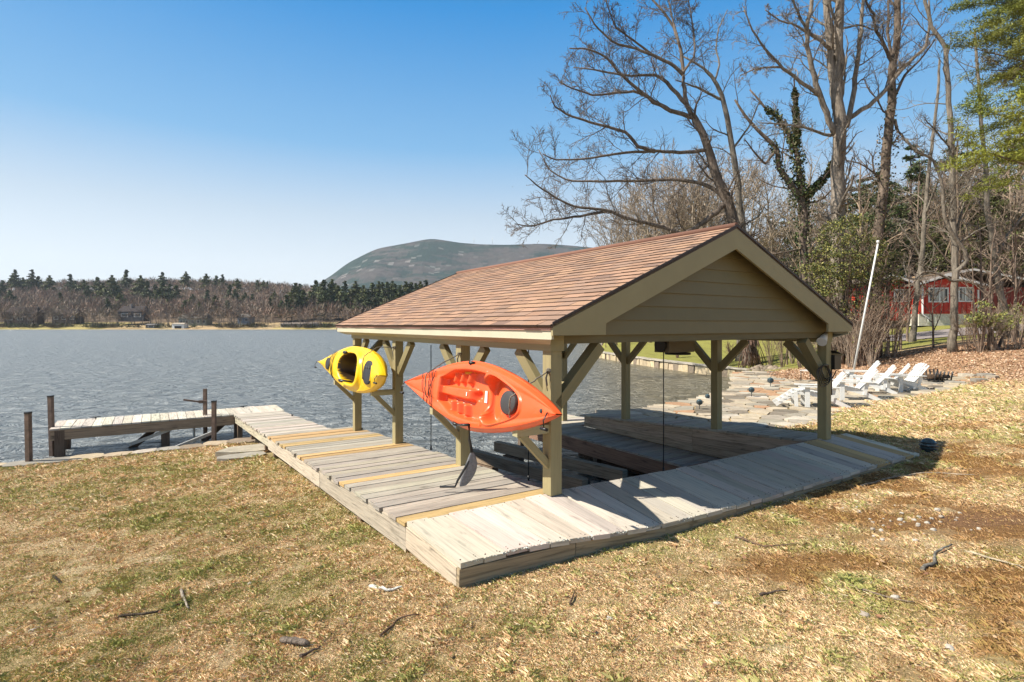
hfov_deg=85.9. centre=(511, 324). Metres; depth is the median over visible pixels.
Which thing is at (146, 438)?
step rail
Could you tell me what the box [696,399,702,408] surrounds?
path light
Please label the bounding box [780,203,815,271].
tree
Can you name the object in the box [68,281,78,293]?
pine tree
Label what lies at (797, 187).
ivy covered tree
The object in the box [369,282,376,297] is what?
pine tree
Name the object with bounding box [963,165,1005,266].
tree
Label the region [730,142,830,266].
tree
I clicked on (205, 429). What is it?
steel pole
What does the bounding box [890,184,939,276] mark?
tree
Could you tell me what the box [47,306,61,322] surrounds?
tree
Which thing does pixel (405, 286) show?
pine tree
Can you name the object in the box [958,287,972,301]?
window
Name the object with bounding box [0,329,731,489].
lake water
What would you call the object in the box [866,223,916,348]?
sapling
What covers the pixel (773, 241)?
tree
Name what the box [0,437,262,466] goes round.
stone edging
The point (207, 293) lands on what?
pine tree
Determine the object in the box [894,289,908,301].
window
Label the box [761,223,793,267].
tree
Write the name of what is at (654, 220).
tree
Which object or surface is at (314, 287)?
pine tree
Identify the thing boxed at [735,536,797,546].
stick
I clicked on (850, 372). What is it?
adirondack chair
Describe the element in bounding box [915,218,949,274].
pine tree
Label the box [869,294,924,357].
bare shrub
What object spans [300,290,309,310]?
pine tree
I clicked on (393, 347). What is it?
tie rope
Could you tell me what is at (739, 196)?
tree
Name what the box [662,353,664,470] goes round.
lift cable
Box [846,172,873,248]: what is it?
tree
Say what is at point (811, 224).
tree
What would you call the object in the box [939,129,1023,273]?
tree
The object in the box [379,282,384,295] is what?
pine tree
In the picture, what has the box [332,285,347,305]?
pine tree
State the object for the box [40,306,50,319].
tree
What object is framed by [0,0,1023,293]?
sky
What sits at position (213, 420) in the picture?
steel pole
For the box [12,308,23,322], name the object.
tree
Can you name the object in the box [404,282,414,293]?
pine tree
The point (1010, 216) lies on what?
tree
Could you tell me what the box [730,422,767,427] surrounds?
stone slab
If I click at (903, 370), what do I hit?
adirondack chair
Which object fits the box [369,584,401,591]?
stick
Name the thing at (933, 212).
tree
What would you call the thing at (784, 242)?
pine tree
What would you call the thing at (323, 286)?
pine tree
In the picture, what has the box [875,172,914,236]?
tree
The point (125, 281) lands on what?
pine tree
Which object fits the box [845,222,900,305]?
sapling
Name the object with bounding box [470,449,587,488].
lift bunk
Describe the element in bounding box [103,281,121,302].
pine tree
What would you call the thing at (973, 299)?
sapling
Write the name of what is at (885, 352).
bare shrub
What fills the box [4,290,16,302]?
pine tree
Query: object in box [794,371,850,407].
adirondack chair
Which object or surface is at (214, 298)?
pine tree
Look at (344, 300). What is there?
pine tree
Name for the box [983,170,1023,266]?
pine tree
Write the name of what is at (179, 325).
boathouse
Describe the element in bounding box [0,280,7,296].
pine tree
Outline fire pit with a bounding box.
[915,369,998,384]
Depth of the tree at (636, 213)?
78.13 m
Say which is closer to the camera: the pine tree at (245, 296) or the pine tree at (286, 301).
the pine tree at (286, 301)
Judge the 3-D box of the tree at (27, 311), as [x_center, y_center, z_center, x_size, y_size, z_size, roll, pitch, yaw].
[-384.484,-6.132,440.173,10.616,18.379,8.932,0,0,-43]
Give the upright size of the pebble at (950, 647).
0.039 m
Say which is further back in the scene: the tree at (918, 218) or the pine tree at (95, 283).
the pine tree at (95, 283)
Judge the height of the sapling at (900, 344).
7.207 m
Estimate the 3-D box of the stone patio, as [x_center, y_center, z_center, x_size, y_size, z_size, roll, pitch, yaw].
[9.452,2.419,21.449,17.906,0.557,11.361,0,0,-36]
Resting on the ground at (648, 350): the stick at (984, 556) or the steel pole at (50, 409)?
the stick at (984, 556)
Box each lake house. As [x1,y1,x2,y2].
[3,307,44,323]
[52,309,83,323]
[116,304,150,320]
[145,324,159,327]
[178,313,213,325]
[237,314,254,324]
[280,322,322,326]
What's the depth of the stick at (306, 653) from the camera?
3.66 m
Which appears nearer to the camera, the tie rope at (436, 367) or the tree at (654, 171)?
the tie rope at (436, 367)
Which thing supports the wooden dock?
on the ground at (648, 350)
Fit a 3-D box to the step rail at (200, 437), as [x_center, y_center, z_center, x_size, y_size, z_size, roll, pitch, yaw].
[-9.412,3.491,15.458,0.114,0.707,1.902,0,0,39]
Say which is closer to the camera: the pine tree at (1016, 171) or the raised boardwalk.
the raised boardwalk
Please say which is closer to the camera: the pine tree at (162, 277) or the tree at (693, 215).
the tree at (693, 215)
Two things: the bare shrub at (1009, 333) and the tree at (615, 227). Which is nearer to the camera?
the bare shrub at (1009, 333)
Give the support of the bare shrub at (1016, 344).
on the ground at (648, 350)
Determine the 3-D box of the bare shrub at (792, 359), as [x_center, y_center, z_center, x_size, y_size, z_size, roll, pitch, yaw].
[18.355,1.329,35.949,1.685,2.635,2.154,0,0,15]
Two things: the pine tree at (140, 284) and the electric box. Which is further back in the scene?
the pine tree at (140, 284)
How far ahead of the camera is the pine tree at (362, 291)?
497.20 m
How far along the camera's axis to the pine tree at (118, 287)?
610.31 m
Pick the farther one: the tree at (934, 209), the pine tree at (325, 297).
the pine tree at (325, 297)
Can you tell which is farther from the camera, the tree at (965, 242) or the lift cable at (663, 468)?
the tree at (965, 242)
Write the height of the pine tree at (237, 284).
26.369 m
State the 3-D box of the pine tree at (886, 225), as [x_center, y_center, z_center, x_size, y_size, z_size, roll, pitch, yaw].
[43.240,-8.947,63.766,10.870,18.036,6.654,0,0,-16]
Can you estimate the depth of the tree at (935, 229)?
67.04 m
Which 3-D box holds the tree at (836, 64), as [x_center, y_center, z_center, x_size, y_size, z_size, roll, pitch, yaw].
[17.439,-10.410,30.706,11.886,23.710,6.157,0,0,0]
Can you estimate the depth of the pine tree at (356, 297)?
479.02 m
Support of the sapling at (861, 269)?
on the ground at (648, 350)
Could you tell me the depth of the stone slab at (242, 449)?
13.00 m
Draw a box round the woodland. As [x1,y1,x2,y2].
[0,276,387,326]
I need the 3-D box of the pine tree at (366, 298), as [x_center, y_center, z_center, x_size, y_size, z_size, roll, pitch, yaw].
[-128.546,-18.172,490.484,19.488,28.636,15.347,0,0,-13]
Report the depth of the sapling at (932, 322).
30.96 m
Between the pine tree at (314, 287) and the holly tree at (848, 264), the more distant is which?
the pine tree at (314, 287)
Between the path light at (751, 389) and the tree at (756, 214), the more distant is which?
the tree at (756, 214)
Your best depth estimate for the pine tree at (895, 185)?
95.52 m
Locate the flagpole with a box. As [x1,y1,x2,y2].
[853,240,879,373]
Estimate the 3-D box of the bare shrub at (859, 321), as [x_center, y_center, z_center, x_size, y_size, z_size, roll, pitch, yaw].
[18.285,0.178,28.989,2.958,4.026,3.186,0,0,4]
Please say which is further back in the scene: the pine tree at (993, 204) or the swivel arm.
the pine tree at (993, 204)
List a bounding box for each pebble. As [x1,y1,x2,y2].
[859,610,869,616]
[945,643,954,650]
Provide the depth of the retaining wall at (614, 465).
14.34 m
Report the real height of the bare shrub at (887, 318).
4.361 m
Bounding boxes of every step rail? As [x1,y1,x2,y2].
[128,415,203,445]
[176,431,210,445]
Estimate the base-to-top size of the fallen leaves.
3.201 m
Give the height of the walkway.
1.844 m
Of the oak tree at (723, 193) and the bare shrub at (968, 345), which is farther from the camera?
the oak tree at (723, 193)
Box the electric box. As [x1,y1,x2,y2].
[831,350,843,394]
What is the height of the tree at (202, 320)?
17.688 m
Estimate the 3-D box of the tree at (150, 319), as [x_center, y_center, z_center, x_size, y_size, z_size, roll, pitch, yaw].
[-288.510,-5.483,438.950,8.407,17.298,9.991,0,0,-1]
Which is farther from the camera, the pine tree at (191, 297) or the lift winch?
the pine tree at (191, 297)
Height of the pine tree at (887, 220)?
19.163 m
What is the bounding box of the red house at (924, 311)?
[826,268,1023,325]
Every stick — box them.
[118,601,190,617]
[180,588,189,608]
[299,645,320,656]
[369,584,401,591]
[379,614,419,636]
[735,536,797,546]
[759,590,787,595]
[850,584,914,602]
[860,472,974,485]
[920,544,952,570]
[964,551,1023,567]
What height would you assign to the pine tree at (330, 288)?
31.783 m
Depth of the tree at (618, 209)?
74.80 m
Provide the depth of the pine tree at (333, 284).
524.16 m
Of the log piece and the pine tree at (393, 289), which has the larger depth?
the pine tree at (393, 289)
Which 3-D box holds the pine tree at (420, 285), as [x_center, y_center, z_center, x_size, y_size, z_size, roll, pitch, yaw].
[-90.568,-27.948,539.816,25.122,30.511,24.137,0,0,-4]
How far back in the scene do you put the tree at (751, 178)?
70.58 m
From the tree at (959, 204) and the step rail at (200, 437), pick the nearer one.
the step rail at (200, 437)
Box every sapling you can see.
[834,237,873,312]
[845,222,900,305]
[846,230,891,357]
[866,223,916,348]
[882,240,924,349]
[889,232,940,340]
[913,255,950,348]
[943,191,1018,340]
[948,232,1002,347]
[959,209,1023,341]
[965,204,1023,334]
[979,211,1023,342]
[982,210,1023,335]
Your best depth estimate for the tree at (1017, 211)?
48.07 m
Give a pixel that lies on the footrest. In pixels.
(792, 394)
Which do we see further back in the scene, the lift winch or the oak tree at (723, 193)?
the oak tree at (723, 193)
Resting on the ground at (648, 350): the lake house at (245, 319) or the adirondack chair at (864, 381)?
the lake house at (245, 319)
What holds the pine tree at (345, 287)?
on the ground at (648, 350)
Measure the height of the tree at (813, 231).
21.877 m
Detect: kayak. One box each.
[314,346,387,392]
[400,361,561,432]
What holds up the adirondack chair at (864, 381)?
on the stone patio
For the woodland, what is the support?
on the ground at (648, 350)
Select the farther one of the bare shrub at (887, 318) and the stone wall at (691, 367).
the stone wall at (691, 367)
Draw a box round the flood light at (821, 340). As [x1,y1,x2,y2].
[816,332,827,345]
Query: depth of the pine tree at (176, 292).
588.45 m
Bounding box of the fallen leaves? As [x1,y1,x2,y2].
[1,340,1023,681]
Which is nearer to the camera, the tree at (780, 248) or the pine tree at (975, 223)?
the pine tree at (975, 223)
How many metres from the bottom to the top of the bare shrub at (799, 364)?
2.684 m
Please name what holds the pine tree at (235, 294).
on the ground at (648, 350)
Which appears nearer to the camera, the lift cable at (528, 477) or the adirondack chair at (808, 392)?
the lift cable at (528, 477)
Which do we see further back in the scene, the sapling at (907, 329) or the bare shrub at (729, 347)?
the bare shrub at (729, 347)
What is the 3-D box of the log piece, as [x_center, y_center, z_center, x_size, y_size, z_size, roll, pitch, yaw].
[-1.503,2.188,3.807,0.235,0.054,0.048,0,0,18]
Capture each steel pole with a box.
[24,412,32,461]
[47,395,54,455]
[203,389,207,440]
[211,400,216,440]
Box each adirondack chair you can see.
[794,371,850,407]
[832,368,881,400]
[841,360,882,385]
[850,365,896,393]
[873,363,909,390]
[881,363,929,391]
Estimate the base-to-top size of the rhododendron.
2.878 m
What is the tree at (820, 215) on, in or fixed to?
on the ground at (648, 350)
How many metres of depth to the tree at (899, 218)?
88.74 m
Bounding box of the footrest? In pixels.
[772,388,804,406]
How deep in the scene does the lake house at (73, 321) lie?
455.00 m
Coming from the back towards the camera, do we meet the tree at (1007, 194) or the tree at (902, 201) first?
the tree at (902, 201)
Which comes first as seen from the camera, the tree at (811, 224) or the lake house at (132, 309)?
the tree at (811, 224)
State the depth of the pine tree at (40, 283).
734.70 m
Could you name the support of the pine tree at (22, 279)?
on the ground at (648, 350)
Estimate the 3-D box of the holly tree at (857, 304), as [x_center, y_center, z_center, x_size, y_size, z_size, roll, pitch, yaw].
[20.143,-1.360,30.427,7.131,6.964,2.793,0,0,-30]
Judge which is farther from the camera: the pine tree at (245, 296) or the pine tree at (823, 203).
the pine tree at (245, 296)
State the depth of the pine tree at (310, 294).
518.91 m
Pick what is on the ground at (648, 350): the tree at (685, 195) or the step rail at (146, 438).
the tree at (685, 195)
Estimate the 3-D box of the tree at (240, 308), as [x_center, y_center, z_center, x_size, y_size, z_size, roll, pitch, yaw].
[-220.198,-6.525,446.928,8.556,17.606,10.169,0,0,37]
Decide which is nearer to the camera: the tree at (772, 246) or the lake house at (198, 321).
the tree at (772, 246)
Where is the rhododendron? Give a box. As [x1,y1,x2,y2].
[963,298,1023,350]
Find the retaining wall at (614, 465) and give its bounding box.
[578,453,645,474]
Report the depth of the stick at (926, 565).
4.87 m
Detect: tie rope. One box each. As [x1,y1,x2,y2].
[362,346,395,378]
[424,352,461,407]
[508,368,550,417]
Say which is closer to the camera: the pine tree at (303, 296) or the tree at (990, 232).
the tree at (990, 232)
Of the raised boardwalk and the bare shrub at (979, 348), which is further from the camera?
the bare shrub at (979, 348)
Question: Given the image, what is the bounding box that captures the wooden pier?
[49,405,283,456]
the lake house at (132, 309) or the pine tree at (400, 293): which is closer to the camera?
the lake house at (132, 309)
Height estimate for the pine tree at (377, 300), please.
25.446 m
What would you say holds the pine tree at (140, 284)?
on the ground at (648, 350)
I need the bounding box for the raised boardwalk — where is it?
[580,412,834,457]
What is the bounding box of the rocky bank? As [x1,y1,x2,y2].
[732,364,787,381]
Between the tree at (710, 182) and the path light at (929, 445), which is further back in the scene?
the tree at (710, 182)
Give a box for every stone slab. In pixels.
[215,444,264,455]
[217,451,265,461]
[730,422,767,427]
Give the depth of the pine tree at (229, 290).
599.07 m
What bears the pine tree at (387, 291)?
on the ground at (648, 350)
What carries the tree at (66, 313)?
on the ground at (648, 350)
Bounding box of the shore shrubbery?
[0,320,335,328]
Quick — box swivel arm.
[183,399,206,402]
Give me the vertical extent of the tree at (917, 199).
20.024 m
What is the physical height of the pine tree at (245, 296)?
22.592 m
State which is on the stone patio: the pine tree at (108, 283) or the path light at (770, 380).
the path light at (770, 380)
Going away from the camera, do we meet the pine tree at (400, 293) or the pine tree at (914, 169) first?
the pine tree at (914, 169)
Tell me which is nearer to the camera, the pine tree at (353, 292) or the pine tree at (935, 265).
the pine tree at (935, 265)
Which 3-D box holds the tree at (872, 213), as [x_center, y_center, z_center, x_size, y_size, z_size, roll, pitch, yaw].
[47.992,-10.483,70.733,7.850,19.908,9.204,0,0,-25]
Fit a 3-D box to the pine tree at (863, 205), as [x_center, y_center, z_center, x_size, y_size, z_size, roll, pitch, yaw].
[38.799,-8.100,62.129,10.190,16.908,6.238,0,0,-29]
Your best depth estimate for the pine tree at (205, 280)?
737.13 m
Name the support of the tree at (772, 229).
on the ground at (648, 350)
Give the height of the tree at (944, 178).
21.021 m
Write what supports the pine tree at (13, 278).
on the ground at (648, 350)
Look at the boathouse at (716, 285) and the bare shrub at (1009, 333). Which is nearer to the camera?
the boathouse at (716, 285)
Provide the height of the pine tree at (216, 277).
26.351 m
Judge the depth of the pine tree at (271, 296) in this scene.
598.68 m
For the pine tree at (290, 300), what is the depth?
479.23 m
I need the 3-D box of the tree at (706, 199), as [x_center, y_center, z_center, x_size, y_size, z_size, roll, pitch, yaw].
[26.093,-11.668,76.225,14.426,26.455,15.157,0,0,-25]
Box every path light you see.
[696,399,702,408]
[748,387,754,395]
[767,377,773,386]
[918,438,938,452]
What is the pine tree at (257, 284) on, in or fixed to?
on the ground at (648, 350)
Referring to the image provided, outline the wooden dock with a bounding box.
[234,411,543,551]
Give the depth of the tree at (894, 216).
75.55 m
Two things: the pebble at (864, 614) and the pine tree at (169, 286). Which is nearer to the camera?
the pebble at (864, 614)
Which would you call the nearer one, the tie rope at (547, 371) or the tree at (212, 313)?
the tie rope at (547, 371)
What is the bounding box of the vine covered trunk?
[738,340,766,367]
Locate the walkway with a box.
[511,414,719,478]
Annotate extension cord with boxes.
[816,364,836,386]
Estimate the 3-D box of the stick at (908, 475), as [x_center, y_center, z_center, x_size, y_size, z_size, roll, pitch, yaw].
[5.780,2.227,8.042,1.902,0.091,0.388,0,0,-10]
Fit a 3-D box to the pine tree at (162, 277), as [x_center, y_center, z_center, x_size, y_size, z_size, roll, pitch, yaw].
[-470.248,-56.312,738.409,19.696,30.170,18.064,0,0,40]
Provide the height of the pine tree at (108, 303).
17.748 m
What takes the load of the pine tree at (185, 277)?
on the ground at (648, 350)
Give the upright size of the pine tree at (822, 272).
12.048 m
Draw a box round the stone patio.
[596,371,970,429]
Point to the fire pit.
(936, 376)
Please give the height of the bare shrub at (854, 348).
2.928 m
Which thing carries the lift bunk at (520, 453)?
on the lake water
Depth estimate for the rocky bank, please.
33.12 m
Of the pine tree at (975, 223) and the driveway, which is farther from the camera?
the pine tree at (975, 223)
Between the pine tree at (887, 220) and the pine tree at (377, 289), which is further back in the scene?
the pine tree at (377, 289)
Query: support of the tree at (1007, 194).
on the ground at (648, 350)
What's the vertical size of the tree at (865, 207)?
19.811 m
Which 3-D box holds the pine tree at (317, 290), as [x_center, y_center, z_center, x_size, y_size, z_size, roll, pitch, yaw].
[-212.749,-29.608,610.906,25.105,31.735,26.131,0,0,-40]
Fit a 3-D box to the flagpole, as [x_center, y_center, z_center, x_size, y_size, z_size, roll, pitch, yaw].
[15.296,-0.546,23.850,0.109,6.113,1.089,0,0,-44]
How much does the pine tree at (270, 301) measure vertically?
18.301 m
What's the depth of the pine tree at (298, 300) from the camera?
483.82 m
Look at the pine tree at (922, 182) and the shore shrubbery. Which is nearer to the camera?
the pine tree at (922, 182)
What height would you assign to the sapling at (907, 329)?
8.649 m
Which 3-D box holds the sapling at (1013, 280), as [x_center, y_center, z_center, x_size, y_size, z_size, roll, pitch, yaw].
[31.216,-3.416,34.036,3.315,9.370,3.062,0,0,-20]
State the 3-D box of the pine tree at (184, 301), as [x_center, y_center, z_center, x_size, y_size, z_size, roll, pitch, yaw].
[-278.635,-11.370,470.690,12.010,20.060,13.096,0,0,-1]
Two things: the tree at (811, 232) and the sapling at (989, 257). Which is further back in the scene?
the tree at (811, 232)
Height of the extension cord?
0.395 m
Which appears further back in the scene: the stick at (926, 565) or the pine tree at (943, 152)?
the pine tree at (943, 152)
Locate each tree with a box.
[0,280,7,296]
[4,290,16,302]
[6,269,23,287]
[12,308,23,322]
[15,277,29,292]
[23,306,38,324]
[24,269,40,287]
[30,276,43,291]
[38,275,58,292]
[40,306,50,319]
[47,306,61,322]
[56,292,63,307]
[61,274,73,289]
[61,304,72,321]
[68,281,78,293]
[76,279,89,292]
[80,285,95,299]
[86,282,109,300]
[90,277,100,295]
[102,298,112,316]
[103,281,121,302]
[105,275,123,289]
[112,293,128,307]
[116,285,124,295]
[119,269,133,292]
[129,275,144,297]
[138,281,152,298]
[145,309,153,322]
[148,284,157,297]
[152,281,170,309]
[154,272,167,286]
[154,308,168,322]
[164,284,173,297]
[170,285,186,303]
[177,300,189,315]
[179,271,193,287]
[184,311,190,327]
[187,294,196,312]
[198,273,212,288]
[198,306,206,326]
[203,309,213,324]
[204,290,209,303]
[208,295,219,309]
[211,275,219,287]
[217,274,227,291]
[224,284,232,298]
[224,300,231,317]
[229,289,239,303]
[232,278,244,292]
[236,307,244,320]
[238,293,249,306]
[253,280,260,292]
[256,280,267,292]
[267,298,274,313]
[270,291,278,300]
[274,300,283,321]
[280,295,292,321]
[286,283,300,300]
[289,296,299,320]
[292,291,304,317]
[293,284,306,297]
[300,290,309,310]
[306,280,318,296]
[307,291,313,300]
[313,284,323,297]
[314,279,329,314]
[314,298,324,316]
[320,290,333,313]
[321,279,341,297]
[327,284,337,317]
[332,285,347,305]
[336,292,351,313]
[340,281,347,293]
[347,281,358,302]
[350,295,363,314]
[353,285,373,307]
[362,288,374,311]
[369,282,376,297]
[371,281,380,299]
[373,292,382,306]
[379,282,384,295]
[380,281,392,302]
[388,284,397,300]
[392,285,404,298]
[397,281,412,293]
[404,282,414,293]
[415,281,423,289]
[497,0,767,365]
[578,200,652,247]
[580,206,653,344]
[587,172,678,245]
[595,177,679,244]
[601,157,710,342]
[616,156,697,233]
[635,139,748,236]
[640,151,772,232]
[644,144,759,235]
[648,146,780,244]
[660,158,755,233]
[669,9,764,360]
[676,150,777,236]
[681,161,795,246]
[726,57,848,351]
[729,0,955,350]
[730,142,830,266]
[756,197,786,262]
[761,129,862,285]
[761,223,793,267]
[763,187,829,282]
[767,216,797,274]
[773,178,826,262]
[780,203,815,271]
[781,222,798,275]
[782,197,822,286]
[797,210,914,364]
[809,185,853,297]
[809,197,828,293]
[811,172,859,266]
[815,145,914,266]
[815,231,830,302]
[822,179,900,279]
[822,186,858,278]
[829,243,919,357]
[845,0,949,347]
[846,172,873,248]
[848,167,906,272]
[857,171,924,276]
[861,178,890,251]
[864,177,899,252]
[865,174,914,273]
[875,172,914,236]
[883,0,1001,352]
[884,145,949,275]
[889,176,905,275]
[889,181,908,274]
[890,159,941,275]
[890,163,936,239]
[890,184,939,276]
[891,171,962,274]
[893,165,925,233]
[894,24,972,341]
[896,165,964,269]
[902,166,945,269]
[902,179,947,269]
[905,158,981,271]
[908,117,991,264]
[914,178,964,273]
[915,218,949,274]
[925,169,985,271]
[929,150,1006,271]
[931,138,975,197]
[934,0,1023,200]
[935,157,985,260]
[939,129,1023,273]
[941,174,1023,273]
[942,14,1023,337]
[945,141,997,263]
[947,159,1018,268]
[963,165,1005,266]
[967,169,1023,276]
[971,181,1023,275]
[978,125,1023,274]
[980,150,1023,253]
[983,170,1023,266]
[994,130,1023,276]
[1002,166,1023,259]
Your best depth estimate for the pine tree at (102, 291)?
598.40 m
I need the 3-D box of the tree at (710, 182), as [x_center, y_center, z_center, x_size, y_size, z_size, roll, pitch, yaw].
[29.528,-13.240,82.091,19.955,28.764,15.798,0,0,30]
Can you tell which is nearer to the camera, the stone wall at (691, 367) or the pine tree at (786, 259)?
the stone wall at (691, 367)
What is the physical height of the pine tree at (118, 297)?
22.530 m
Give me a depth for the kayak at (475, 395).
6.93 m
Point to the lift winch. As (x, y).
(676, 347)
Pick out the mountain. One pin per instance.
(430, 261)
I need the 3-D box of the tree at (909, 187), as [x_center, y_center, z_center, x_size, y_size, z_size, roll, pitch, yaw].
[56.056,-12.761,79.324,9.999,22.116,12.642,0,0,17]
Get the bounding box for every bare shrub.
[723,340,734,352]
[759,341,780,364]
[767,341,793,366]
[782,341,796,363]
[794,341,812,367]
[831,299,889,365]
[835,292,887,363]
[837,282,908,361]
[837,317,879,367]
[840,286,900,360]
[845,310,899,366]
[866,290,908,357]
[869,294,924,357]
[944,308,979,351]
[956,300,1009,352]
[981,307,1018,351]
[987,303,1023,347]
[1001,304,1023,348]
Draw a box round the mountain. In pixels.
[307,239,906,293]
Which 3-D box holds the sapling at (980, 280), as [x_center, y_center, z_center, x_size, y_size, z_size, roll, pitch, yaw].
[28.232,-3.204,33.049,3.315,9.370,3.062,0,0,25]
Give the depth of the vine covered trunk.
37.63 m
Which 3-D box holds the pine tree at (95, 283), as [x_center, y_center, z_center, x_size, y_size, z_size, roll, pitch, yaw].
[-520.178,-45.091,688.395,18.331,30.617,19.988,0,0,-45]
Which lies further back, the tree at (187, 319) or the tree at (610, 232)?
the tree at (187, 319)
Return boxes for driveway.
[886,325,1023,340]
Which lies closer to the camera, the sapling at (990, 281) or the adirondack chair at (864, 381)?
the adirondack chair at (864, 381)
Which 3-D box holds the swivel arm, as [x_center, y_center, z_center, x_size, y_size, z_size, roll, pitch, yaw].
[-10.014,2.411,17.373,0.663,0.154,0.090,0,0,-13]
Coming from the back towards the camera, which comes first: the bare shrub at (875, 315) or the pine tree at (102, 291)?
the pine tree at (102, 291)
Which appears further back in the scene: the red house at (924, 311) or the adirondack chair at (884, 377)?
the red house at (924, 311)
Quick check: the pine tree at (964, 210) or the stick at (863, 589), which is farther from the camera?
the pine tree at (964, 210)
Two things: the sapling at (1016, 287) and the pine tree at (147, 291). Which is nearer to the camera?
the sapling at (1016, 287)
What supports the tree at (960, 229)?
on the ground at (648, 350)
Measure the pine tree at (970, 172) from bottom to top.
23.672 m
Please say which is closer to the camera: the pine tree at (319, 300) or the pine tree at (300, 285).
the pine tree at (319, 300)
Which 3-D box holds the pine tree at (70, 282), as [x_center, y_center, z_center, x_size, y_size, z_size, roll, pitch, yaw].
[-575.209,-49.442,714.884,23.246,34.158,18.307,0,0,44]
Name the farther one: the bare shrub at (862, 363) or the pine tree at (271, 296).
the pine tree at (271, 296)
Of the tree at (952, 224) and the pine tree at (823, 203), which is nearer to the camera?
the tree at (952, 224)
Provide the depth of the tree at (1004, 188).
69.25 m
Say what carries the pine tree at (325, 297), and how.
on the ground at (648, 350)
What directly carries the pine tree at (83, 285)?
on the ground at (648, 350)
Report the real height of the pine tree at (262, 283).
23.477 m
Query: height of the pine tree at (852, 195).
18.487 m
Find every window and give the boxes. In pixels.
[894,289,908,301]
[928,288,948,301]
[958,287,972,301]
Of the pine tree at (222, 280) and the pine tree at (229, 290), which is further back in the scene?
the pine tree at (222, 280)
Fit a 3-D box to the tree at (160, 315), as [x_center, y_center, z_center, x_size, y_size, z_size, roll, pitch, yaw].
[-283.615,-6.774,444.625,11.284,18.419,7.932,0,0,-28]
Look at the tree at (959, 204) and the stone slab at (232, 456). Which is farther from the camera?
the tree at (959, 204)
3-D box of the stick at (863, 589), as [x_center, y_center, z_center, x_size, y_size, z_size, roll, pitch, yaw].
[2.857,2.090,4.264,0.046,0.046,0.439,0,0,-38]
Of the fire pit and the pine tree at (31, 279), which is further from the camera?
the pine tree at (31, 279)
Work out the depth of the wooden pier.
16.61 m
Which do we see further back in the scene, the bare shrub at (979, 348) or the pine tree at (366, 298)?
the pine tree at (366, 298)
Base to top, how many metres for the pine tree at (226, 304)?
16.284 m
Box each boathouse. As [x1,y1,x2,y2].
[172,323,186,328]
[334,222,852,495]
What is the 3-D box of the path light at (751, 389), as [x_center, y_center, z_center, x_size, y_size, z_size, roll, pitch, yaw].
[8.489,2.445,19.494,0.222,0.480,0.223,0,0,0]
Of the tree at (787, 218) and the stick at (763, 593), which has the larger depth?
the tree at (787, 218)
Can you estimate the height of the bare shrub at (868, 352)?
2.928 m
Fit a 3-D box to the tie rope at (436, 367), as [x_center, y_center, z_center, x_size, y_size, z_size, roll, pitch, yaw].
[-1.027,0.826,8.207,0.577,0.819,0.084,0,0,-21]
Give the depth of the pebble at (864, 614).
3.95 m
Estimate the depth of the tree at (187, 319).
437.13 m
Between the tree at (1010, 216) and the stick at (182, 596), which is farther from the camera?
the tree at (1010, 216)
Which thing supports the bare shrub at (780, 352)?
on the ground at (648, 350)
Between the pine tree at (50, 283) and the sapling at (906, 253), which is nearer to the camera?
the sapling at (906, 253)
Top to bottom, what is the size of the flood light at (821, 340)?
0.273 m
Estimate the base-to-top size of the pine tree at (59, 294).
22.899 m
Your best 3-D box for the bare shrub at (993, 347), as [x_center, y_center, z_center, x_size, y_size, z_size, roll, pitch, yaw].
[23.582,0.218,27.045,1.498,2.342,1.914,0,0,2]
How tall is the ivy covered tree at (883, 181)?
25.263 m
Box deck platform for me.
[406,433,918,587]
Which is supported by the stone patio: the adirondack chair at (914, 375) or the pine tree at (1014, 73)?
the adirondack chair at (914, 375)
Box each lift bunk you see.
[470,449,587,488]
[494,441,626,480]
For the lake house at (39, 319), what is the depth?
453.69 m
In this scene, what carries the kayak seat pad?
hanging from the kayak at (475, 395)
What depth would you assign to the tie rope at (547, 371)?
6.38 m
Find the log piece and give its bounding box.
[279,636,309,645]
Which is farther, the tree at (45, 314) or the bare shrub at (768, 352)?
the tree at (45, 314)
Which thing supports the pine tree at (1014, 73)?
on the ground at (648, 350)
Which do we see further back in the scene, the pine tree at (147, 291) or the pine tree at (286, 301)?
the pine tree at (147, 291)
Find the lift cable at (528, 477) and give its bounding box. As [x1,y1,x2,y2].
[527,350,529,480]
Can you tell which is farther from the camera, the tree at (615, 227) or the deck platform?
the tree at (615, 227)
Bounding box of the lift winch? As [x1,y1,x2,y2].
[654,341,693,354]
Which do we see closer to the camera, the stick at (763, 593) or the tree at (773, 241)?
the stick at (763, 593)
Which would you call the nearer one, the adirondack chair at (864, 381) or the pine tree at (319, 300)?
the adirondack chair at (864, 381)
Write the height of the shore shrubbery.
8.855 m
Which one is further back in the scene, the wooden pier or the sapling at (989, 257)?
the sapling at (989, 257)
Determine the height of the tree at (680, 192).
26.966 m
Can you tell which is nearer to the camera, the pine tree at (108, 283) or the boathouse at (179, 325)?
the boathouse at (179, 325)
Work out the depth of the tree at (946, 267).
59.83 m
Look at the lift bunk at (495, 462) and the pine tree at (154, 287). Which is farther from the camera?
the pine tree at (154, 287)
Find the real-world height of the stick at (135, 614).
0.052 m
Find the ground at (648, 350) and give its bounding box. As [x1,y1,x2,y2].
[0,290,1023,681]
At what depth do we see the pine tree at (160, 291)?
578.10 m
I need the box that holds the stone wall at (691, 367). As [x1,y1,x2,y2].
[599,351,747,376]

